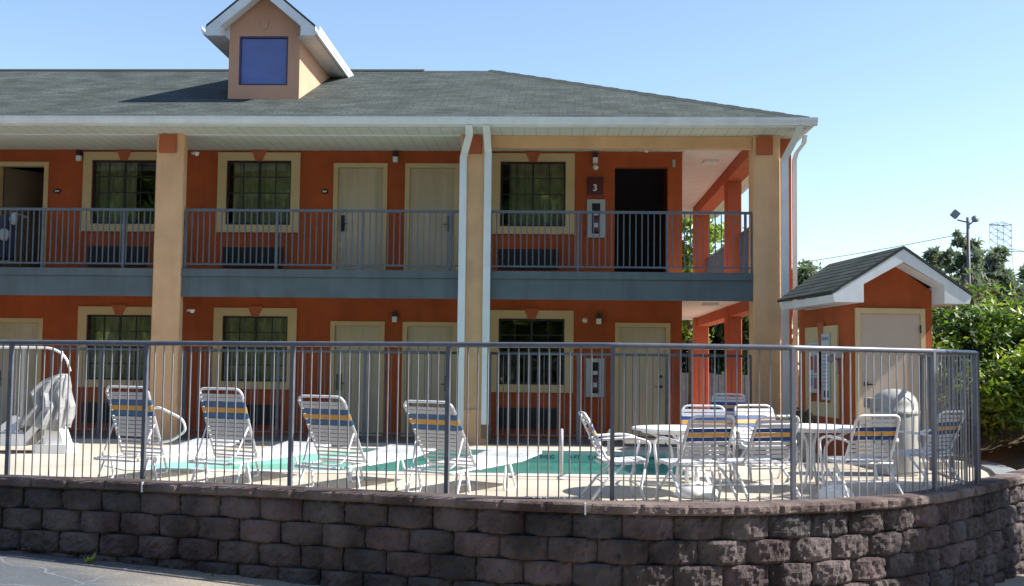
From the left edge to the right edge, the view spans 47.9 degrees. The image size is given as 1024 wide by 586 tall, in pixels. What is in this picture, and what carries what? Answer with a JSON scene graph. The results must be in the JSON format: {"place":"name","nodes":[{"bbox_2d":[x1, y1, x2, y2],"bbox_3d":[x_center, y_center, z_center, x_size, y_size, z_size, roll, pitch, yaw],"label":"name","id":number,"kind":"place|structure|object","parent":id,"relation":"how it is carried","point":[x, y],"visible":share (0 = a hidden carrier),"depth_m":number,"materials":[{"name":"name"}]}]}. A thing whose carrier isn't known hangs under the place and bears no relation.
{"place":"outdoors","nodes":[
{"label":"outdoors","id":0,"kind":"place"},
{"bbox_2d":[23,431,746,447],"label":"walkway","id":1,"kind":"structure","parent":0,"point":[501,441],"depth_m":19.95,"materials":[{"name":"concrete"}]},
{"bbox_2d":[50,347,150,436],"bbox_3d":[-7.088,1.728,19.905,1.834,1.559,0.050,0,-4,2],"label":"fence","id":2,"kind":"object","parent":1,"relation":"on","point":[100,350],"visible":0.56,"depth_m":19.91,"materials":[{"name":"grey metal"}]},
{"bbox_2d":[181,349,456,440],"bbox_3d":[-3.287,1.760,19.752,4.764,1.559,0.050,0,-4,2],"label":"fence","id":3,"kind":"object","parent":1,"relation":"on","point":[276,432],"visible":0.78,"depth_m":19.76,"materials":[{"name":"grey metal"}]},
{"bbox_2d":[488,352,751,444],"bbox_3d":[1.829,1.802,19.547,4.464,1.559,0.050,0,-4,2],"label":"fence","id":4,"kind":"object","parent":1,"relation":"on","point":[666,356],"visible":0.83,"depth_m":19.56,"materials":[{"name":"grey metal"}]},
{"bbox_2d":[0,415,992,501],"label":"pool deck","id":5,"kind":"structure","parent":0,"point":[596,485],"depth_m":14.10,"materials":[{"name":"concrete"}]},
{"bbox_2d":[0,348,25,431],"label":"fence","id":6,"kind":"object","parent":5,"relation":"on","point":[22,383],"visible":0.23,"depth_m":19.01,"materials":[{"name":"grey metal"}]},
{"bbox_2d":[0,346,78,453],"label":"pool lift","id":7,"kind":"object","parent":5,"relation":"on","point":[54,415],"visible":0.85,"depth_m":16.92,"materials":[{"name":"grey fabric"}]},
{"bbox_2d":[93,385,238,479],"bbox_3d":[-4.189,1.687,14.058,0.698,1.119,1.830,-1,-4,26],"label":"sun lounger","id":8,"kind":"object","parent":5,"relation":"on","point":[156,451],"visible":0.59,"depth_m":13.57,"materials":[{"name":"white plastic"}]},
{"bbox_2d":[148,406,185,447],"bbox_3d":[-4.930,1.988,16.458,0.712,0.726,0.074,-2,-4,30],"label":"pool handrail","id":9,"kind":"object","parent":5,"relation":"on","point":[177,416],"visible":0.71,"depth_m":16.41,"materials":[{"name":"white metal"}]},
{"bbox_2d":[189,387,330,483],"bbox_3d":[-2.997,1.684,13.770,0.698,1.119,1.830,-1,-4,29],"label":"sun lounger","id":10,"kind":"object","parent":5,"relation":"on","point":[248,428],"visible":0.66,"depth_m":13.28,"materials":[{"name":"white plastic"}]},
{"bbox_2d":[294,395,435,488],"bbox_3d":[-1.684,1.706,13.381,0.698,1.062,1.830,-2,-4,31],"label":"sun lounger","id":11,"kind":"object","parent":5,"relation":"on","point":[391,451],"visible":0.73,"depth_m":12.87,"materials":[{"name":"white plastic"}]},
{"bbox_2d":[101,446,711,478],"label":"swimming pool","id":12,"kind":"structure","parent":5,"relation":"in","point":[574,455],"depth_m":16.93,"materials":[{"name":"teal paint"}]},
{"bbox_2d":[192,460,675,475],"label":"water","id":13,"kind":"structure","parent":12,"relation":"in","point":[574,468],"depth_m":16.97,"materials":[{"name":"teal liquid"}]},
{"bbox_2d":[0,0,817,445],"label":"motel building","id":14,"kind":"structure","parent":5,"relation":"on","point":[200,206],"depth_m":21.08,"materials":[{"name":"orange paint"}]},
{"bbox_2d":[0,212,26,265],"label":"housekeeping cart","id":15,"kind":"object","parent":14,"relation":"on","point":[12,244],"visible":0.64,"depth_m":20.57,"materials":[{"name":"grey"}]},
{"bbox_2d":[0,318,42,431],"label":"door","id":16,"kind":"structure","parent":14,"relation":"in","point":[10,328],"depth_m":21.37,"materials":[{"name":"beige paint"}]},
{"bbox_2d":[0,168,43,266],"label":"door","id":17,"kind":"structure","parent":14,"relation":"in","point":[21,188],"depth_m":21.98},
{"bbox_2d":[54,189,60,193],"bbox_3d":[-8.490,-1.902,21.509,0.138,0.096,0.020,0,-4,2],"label":"room number plate","id":18,"kind":"object","parent":14,"relation":"attached to","point":[57,191],"visible":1,"depth_m":21.50,"materials":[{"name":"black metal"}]},
{"bbox_2d":[76,305,151,387],"bbox_3d":[-7.262,0.988,21.406,1.540,1.525,0.353,0,-4,2],"label":"window","id":19,"kind":"structure","parent":14,"relation":"in","point":[116,322],"depth_m":21.47,"materials":[{"name":"beige"}]},
{"bbox_2d":[81,150,156,231],"bbox_3d":[-7.230,-1.895,21.594,1.540,1.525,0.354,0,-4,2],"label":"window","id":20,"kind":"structure","parent":14,"relation":"in","point":[115,177],"depth_m":21.53,"materials":[{"name":"beige"}]},
{"bbox_2d":[212,306,296,389],"bbox_3d":[-4.724,1.010,21.304,1.540,1.525,0.354,0,-4,2],"label":"window","id":21,"kind":"structure","parent":14,"relation":"in","point":[252,323],"depth_m":21.24,"materials":[{"name":"black"}]},
{"bbox_2d":[216,150,300,232],"bbox_3d":[-4.693,-1.874,21.492,1.540,1.525,0.354,0,-4,2],"label":"window","id":22,"kind":"structure","parent":14,"relation":"in","point":[263,179],"depth_m":21.43,"materials":[{"name":"black"}]},
{"bbox_2d":[321,189,328,193],"bbox_3d":[-3.464,-1.880,21.309,0.138,0.096,0.020,0,-4,2],"label":"room number plate","id":23,"kind":"object","parent":14,"relation":"attached to","point":[324,191],"visible":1,"depth_m":21.30,"materials":[{"name":"black metal"}]},
{"bbox_2d":[330,321,384,435],"bbox_3d":[-2.840,1.577,21.115,1.000,2.110,0.151,0,-4,2],"label":"door","id":24,"kind":"structure","parent":14,"relation":"in","point":[345,331],"depth_m":21.11,"materials":[{"name":"beige paint"}]},
{"bbox_2d":[332,163,387,269],"bbox_3d":[-2.808,-1.347,21.305,1.000,2.110,0.151,0,-4,2],"label":"door","id":25,"kind":"structure","parent":14,"relation":"in","point":[362,186],"depth_m":21.30,"materials":[{"name":"beige paint"}]},
{"bbox_2d":[401,322,456,436],"bbox_3d":[-1.511,1.588,21.062,1.000,2.110,0.151,0,-4,2],"label":"door","id":26,"kind":"structure","parent":14,"relation":"in","point":[412,331],"depth_m":21.06,"materials":[{"name":"beige paint"}]},
{"bbox_2d":[404,163,458,270],"bbox_3d":[-1.479,-1.336,21.252,1.000,2.110,0.151,0,-4,2],"label":"door","id":27,"kind":"structure","parent":14,"relation":"in","point":[428,186],"depth_m":21.25,"materials":[{"name":"beige paint"}]},
{"bbox_2d":[489,308,573,392],"bbox_3d":[0.352,1.045,20.987,1.530,1.525,0.125,0,-4,2],"label":"window","id":28,"kind":"structure","parent":14,"relation":"in","point":[532,314],"depth_m":20.97,"materials":[{"name":"beige"}]},
{"bbox_2d":[491,151,574,233],"bbox_3d":[0.388,-1.831,21.288,1.530,1.525,0.354,0,-4,2],"label":"window","id":29,"kind":"structure","parent":14,"relation":"in","point":[538,180],"depth_m":21.22,"materials":[{"name":"black"}]},
{"bbox_2d":[586,358,603,396],"bbox_3d":[1.503,1.532,20.845,0.330,0.700,0.109,0,-4,2],"label":"extinguisher cabinet","id":30,"kind":"object","parent":14,"relation":"attached to","point":[594,377],"visible":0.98,"depth_m":20.84,"materials":[{"name":"grey metal"}]},
{"bbox_2d":[587,177,602,194],"bbox_3d":[1.523,-1.963,21.114,0.300,0.330,0.022,0,-4,2],"label":"number sign","id":31,"kind":"object","parent":14,"relation":"attached to","point":[594,187],"visible":1,"depth_m":21.11,"materials":[{"name":"red"}]},
{"bbox_2d":[587,199,604,237],"bbox_3d":[1.535,-1.362,21.033,0.330,0.700,0.109,0,-4,2],"label":"extinguisher cabinet","id":32,"kind":"object","parent":14,"relation":"attached to","point":[595,204],"visible":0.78,"depth_m":21.03,"materials":[{"name":"grey metal"}]},
{"bbox_2d":[615,323,670,439],"bbox_3d":[2.366,1.611,20.912,1.000,2.130,0.140,0,-4,2],"label":"door","id":33,"kind":"structure","parent":14,"relation":"in","point":[624,332],"depth_m":20.91,"materials":[{"name":"beige paint"}]},
{"bbox_2d":[403,400,541,494],"bbox_3d":[-0.429,1.718,13.054,0.698,1.030,1.830,-2,-4,33],"label":"sun lounger","id":34,"kind":"object","parent":5,"relation":"on","point":[481,458],"visible":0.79,"depth_m":12.55,"materials":[{"name":"white plastic"}]},
{"bbox_2d":[560,429,614,479],"bbox_3d":[0.918,2.504,14.428,0.700,1.608,0.769,0,-4,2],"label":"pool ladder","id":35,"kind":"object","parent":5,"relation":"attached to","point":[561,454],"visible":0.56,"depth_m":14.13,"materials":[{"name":"metal"}]},
{"bbox_2d":[579,411,650,500],"bbox_3d":[1.068,1.728,12.174,0.695,0.944,0.699,1,-4,-4],"label":"strap armchair","id":36,"kind":"object","parent":5,"relation":"on","point":[628,460],"visible":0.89,"depth_m":11.96,"materials":[{"name":"white plastic"}]},
{"bbox_2d":[632,425,742,490],"bbox_3d":[1.964,1.880,12.938,1.240,0.736,1.240,2,-4,-18],"label":"patio table","id":37,"kind":"object","parent":5,"relation":"on","point":[664,430],"visible":0.45,"depth_m":12.84,"materials":[{"name":"white plastic"}]},
{"bbox_2d":[653,415,739,501],"bbox_3d":[1.920,1.723,11.935,0.699,0.944,0.695,2,-4,-20],"label":"strap armchair","id":38,"kind":"object","parent":5,"relation":"on","point":[708,434],"visible":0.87,"depth_m":11.79,"materials":[{"name":"white plastic"}]},
{"bbox_2d":[675,467,717,498],"bbox_3d":[2.018,2.052,12.573,0.480,0.340,0.480,0,-4,2],"label":"umbrella base","id":39,"kind":"object","parent":5,"relation":"on","point":[686,492],"visible":0.67,"depth_m":12.40,"materials":[{"name":"white plastic"}]},
{"bbox_2d":[675,405,735,486],"bbox_3d":[2.316,1.828,13.846,0.699,0.944,0.695,0,-4,6],"label":"strap armchair","id":40,"kind":"object","parent":5,"relation":"on","point":[685,417],"visible":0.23,"depth_m":14.08,"materials":[{"name":"white plastic"}]},
{"bbox_2d":[699,393,747,452],"bbox_3d":[3.355,2.060,18.148,0.699,0.944,0.695,-1,-4,22],"label":"strap armchair","id":41,"kind":"object","parent":5,"relation":"on","point":[731,404],"visible":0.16,"depth_m":18.37,"materials":[{"name":"white plastic"}]},
{"bbox_2d":[716,415,802,501],"bbox_3d":[2.599,1.737,12.060,0.699,0.944,0.695,2,-4,-24],"label":"strap armchair","id":42,"kind":"object","parent":5,"relation":"on","point":[764,433],"visible":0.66,"depth_m":11.91,"materials":[{"name":"white plastic"}]},
{"bbox_2d":[729,404,803,483],"bbox_3d":[3.114,1.852,14.161,0.699,0.944,0.695,2,-4,-16],"label":"strap armchair","id":43,"kind":"object","parent":5,"relation":"on","point":[743,422],"visible":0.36,"depth_m":14.32,"materials":[{"name":"white plastic"}]},
{"bbox_2d":[789,407,816,461],"bbox_3d":[4.240,2.066,16.844,0.441,0.799,0.592,0,-4,2],"label":"potted plant","id":44,"kind":"object","parent":5,"relation":"on","point":[805,416],"visible":0.33,"depth_m":16.71,"materials":[{"name":"green plant"}]},
{"bbox_2d":[761,423,852,490],"bbox_3d":[3.508,1.926,13.525,1.160,0.736,1.160,2,-4,-18],"label":"patio table","id":45,"kind":"object","parent":5,"relation":"on","point":[822,428],"visible":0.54,"depth_m":13.40,"materials":[{"name":"white plastic"}]},
{"bbox_2d":[817,467,854,498],"bbox_3d":[3.506,2.063,12.483,0.400,0.340,0.400,0,-4,2],"label":"umbrella base","id":46,"kind":"object","parent":5,"relation":"on","point":[822,492],"visible":0.52,"depth_m":12.38,"materials":[{"name":"white plastic"}]},
{"bbox_2d":[819,414,902,496],"bbox_3d":[3.775,1.767,12.409,0.699,0.944,0.695,2,-4,-15],"label":"strap armchair","id":47,"kind":"object","parent":5,"relation":"on","point":[888,427],"visible":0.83,"depth_m":12.25,"materials":[{"name":"white plastic"}]},
{"bbox_2d":[777,246,972,469],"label":"pump shed","id":48,"kind":"structure","parent":5,"relation":"on","point":[893,297],"depth_m":16.87,"materials":[{"name":"orange paint"}]},
{"bbox_2d":[809,342,818,392],"bbox_3d":[4.786,1.180,18.268,0.019,0.800,0.420,1,-4,-5],"label":"notice board","id":49,"kind":"object","parent":48,"relation":"attached to","point":[813,364],"visible":0.63,"depth_m":18.25,"materials":[{"name":"grey paper"}]},
{"bbox_2d":[821,333,830,399],"bbox_3d":[4.834,1.137,17.752,0.018,1.020,0.340,1,-4,-5],"label":"notice board","id":50,"kind":"object","parent":48,"relation":"attached to","point":[825,339],"visible":0.69,"depth_m":17.77,"materials":[{"name":"grey paper"}]},
{"bbox_2d":[827,351,843,373],"bbox_3d":[4.816,1.010,17.195,0.228,0.400,0.160,1,-4,-5],"label":"wall light box","id":51,"kind":"object","parent":48,"relation":"attached to","point":[837,357],"visible":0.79,"depth_m":17.16,"materials":[{"name":"grey metal"}]},
{"bbox_2d":[855,308,925,455],"bbox_3d":[5.519,1.298,16.764,1.050,2.155,0.097,1,-4,-5],"label":"door","id":52,"kind":"structure","parent":48,"relation":"in","point":[886,327],"depth_m":16.81,"materials":[{"name":"paint"}]},
{"bbox_2d":[864,389,918,476],"bbox_3d":[5.011,1.825,15.191,0.712,1.125,0.636,-1,-4,22],"label":"trash bin","id":53,"kind":"object","parent":5,"relation":"on","point":[885,405],"visible":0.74,"depth_m":14.94,"materials":[{"name":"beige plastic"}]},
{"bbox_2d":[886,410,963,489],"bbox_3d":[4.849,1.831,13.428,0.699,0.944,0.694,4,-5,-38],"label":"strap armchair","id":54,"kind":"object","parent":5,"relation":"on","point":[915,453],"visible":0.62,"depth_m":13.37,"materials":[{"name":"white plastic"}]},
{"bbox_2d":[919,351,980,482],"bbox_3d":[5.679,1.590,15.119,0.115,1.614,3.060,0,-4,8],"label":"side fence","id":55,"kind":"object","parent":5,"relation":"on","point":[922,408],"visible":0.33,"depth_m":14.74,"materials":[{"name":"grey metal"}]},
{"bbox_2d":[937,451,1020,475],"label":"kerb","id":56,"kind":"structure","parent":5,"relation":"on","point":[995,468],"depth_m":15.79,"materials":[{"name":"grey concrete"}]},
{"bbox_2d":[0,550,1023,585],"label":"parking lot","id":57,"kind":"structure","parent":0,"point":[26,569],"depth_m":11.94,"materials":[{"name":"grey asphalt"}]},
{"bbox_2d":[84,552,95,562],"bbox_3d":[-4.553,2.863,12.444,0.140,0.119,0.102,4,-5,-42],"label":"weed","id":58,"kind":"object","parent":57,"relation":"on","point":[90,560],"visible":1,"depth_m":12.44,"materials":[{"name":"green plant"}]},
{"bbox_2d":[0,468,1023,585],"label":"retaining wall","id":59,"kind":"structure","parent":57,"relation":"on","point":[971,534],"depth_m":11.76,"materials":[{"name":"stone"}]},
{"bbox_2d":[0,340,978,501],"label":"front fence","id":60,"kind":"object","parent":59,"relation":"on","point":[791,349],"visible":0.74,"depth_m":12.31,"materials":[{"name":"grey metal"}]},
{"bbox_2d":[0,0,1023,369],"label":"sky","id":61,"kind":"structure","parent":0,"point":[918,105],"materials":[{"name":"blue"}]},
{"bbox_2d":[686,370,1023,469],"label":"hillside","id":62,"kind":"structure","parent":0,"point":[1006,451],"depth_m":17.89,"materials":[{"name":"green plant"}]},
{"bbox_2d":[792,258,821,335],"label":"broadleaf tree","id":63,"kind":"object","parent":62,"relation":"on","point":[809,269],"visible":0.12,"depth_m":58.89,"materials":[{"name":"green plant"}]},
{"bbox_2d":[922,245,958,325],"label":"pine tree","id":64,"kind":"object","parent":62,"relation":"on","point":[937,258],"visible":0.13,"depth_m":59.27,"materials":[{"name":"green plant"}]},
{"bbox_2d":[932,328,961,438],"bbox_3d":[6.820,1.482,19.115,1.759,2.169,2.056,0,-4,2],"label":"leafy bush","id":65,"kind":"object","parent":62,"relation":"on","point":[938,344],"visible":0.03,"depth_m":18.59,"materials":[{"name":"green plant"}]},
{"bbox_2d":[950,209,978,285],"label":"floodlight pole","id":66,"kind":"object","parent":62,"relation":"on","point":[955,214],"visible":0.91,"depth_m":44.54,"materials":[{"name":"grey metal"}]},
{"bbox_2d":[799,233,965,262],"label":"power line","id":67,"kind":"object","parent":66,"relation":"attached to","point":[887,248],"visible":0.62,"depth_m":48.27,"materials":[{"name":"black rubber"}]},
{"bbox_2d":[942,229,1002,295],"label":"pine tree","id":68,"kind":"object","parent":62,"relation":"on","point":[977,261],"visible":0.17,"depth_m":61.30,"materials":[{"name":"green plant"}]},
{"bbox_2d":[932,293,1023,437],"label":"leafy bush","id":69,"kind":"object","parent":62,"relation":"on","point":[964,329],"visible":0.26,"depth_m":19.27,"materials":[{"name":"green plant"}]},
{"bbox_2d":[932,265,1023,360],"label":"leafy bush","id":70,"kind":"object","parent":62,"relation":"on","point":[976,297],"visible":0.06,"depth_m":21.77,"materials":[{"name":"green plant"}]},
{"bbox_2d":[938,270,1021,338],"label":"pine tree","id":71,"kind":"object","parent":62,"relation":"on","point":[977,280],"visible":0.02,"depth_m":55.77,"materials":[{"name":"green plant"}]},
{"bbox_2d":[940,354,1023,441],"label":"leafy bush","id":72,"kind":"object","parent":62,"relation":"on","point":[1001,402],"visible":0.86,"depth_m":16.92,"materials":[{"name":"green plant"}]},
{"bbox_2d":[975,282,1023,372],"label":"leafy bush","id":73,"kind":"object","parent":62,"relation":"on","point":[1019,301],"visible":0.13,"depth_m":19.49,"materials":[{"name":"green plant"}]},
{"bbox_2d":[981,245,1023,323],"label":"pine tree","id":74,"kind":"object","parent":62,"relation":"on","point":[995,259],"visible":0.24,"depth_m":62.50,"materials":[{"name":"green plant"}]},
{"bbox_2d":[982,221,1023,271],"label":"power pylon","id":75,"kind":"object","parent":62,"relation":"on","point":[997,232],"visible":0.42,"depth_m":148.22,"materials":[{"name":"grey metal"}]},
{"bbox_2d":[988,333,1023,393],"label":"leafy bush","id":76,"kind":"object","parent":62,"relation":"on","point":[1018,358],"visible":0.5,"depth_m":17.29,"materials":[{"name":"green plant"}]},
{"bbox_2d":[1015,263,1023,322],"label":"pine tree","id":77,"kind":"object","parent":62,"relation":"on","point":[1021,273],"visible":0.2,"depth_m":65.39,"materials":[{"name":"green plant"}]},
{"label":"back ground","id":78,"kind":"structure","parent":0,"visible":0},
{"bbox_2d":[682,326,723,386],"bbox_3d":[5.828,1.589,36.237,3.776,4.752,3.983,2,-4,-14],"label":"magnolia tree","id":79,"kind":"object","parent":78,"relation":"on","point":[685,363],"visible":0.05,"depth_m":35.23,"materials":[{"name":"green plant"}]},
{"bbox_2d":[682,218,743,412],"bbox_3d":[4.834,0.509,31.387,2.378,6.248,2.664,4,-5,-42],"label":"broadleaf tree","id":80,"kind":"object","parent":78,"relation":"on","point":[687,327],"visible":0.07,"depth_m":31.17,"materials":[{"name":"green plant"}]},
{"bbox_2d":[682,316,798,402],"bbox_3d":[6.863,1.550,34.657,3.562,4.649,4.435,0,-4,9],"label":"magnolia tree","id":81,"kind":"object","parent":78,"relation":"on","point":[745,330],"visible":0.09,"depth_m":34.08,"materials":[{"name":"green plant"}]},
{"bbox_2d":[682,373,798,412],"bbox_3d":[6.240,2.930,32.688,6.900,1.310,0.060,0,-4,2],"label":"wooden fence","id":82,"kind":"object","parent":78,"relation":"on","point":[685,376],"visible":0.07,"depth_m":32.70,"materials":[{"name":"brown wood"}]}
]}

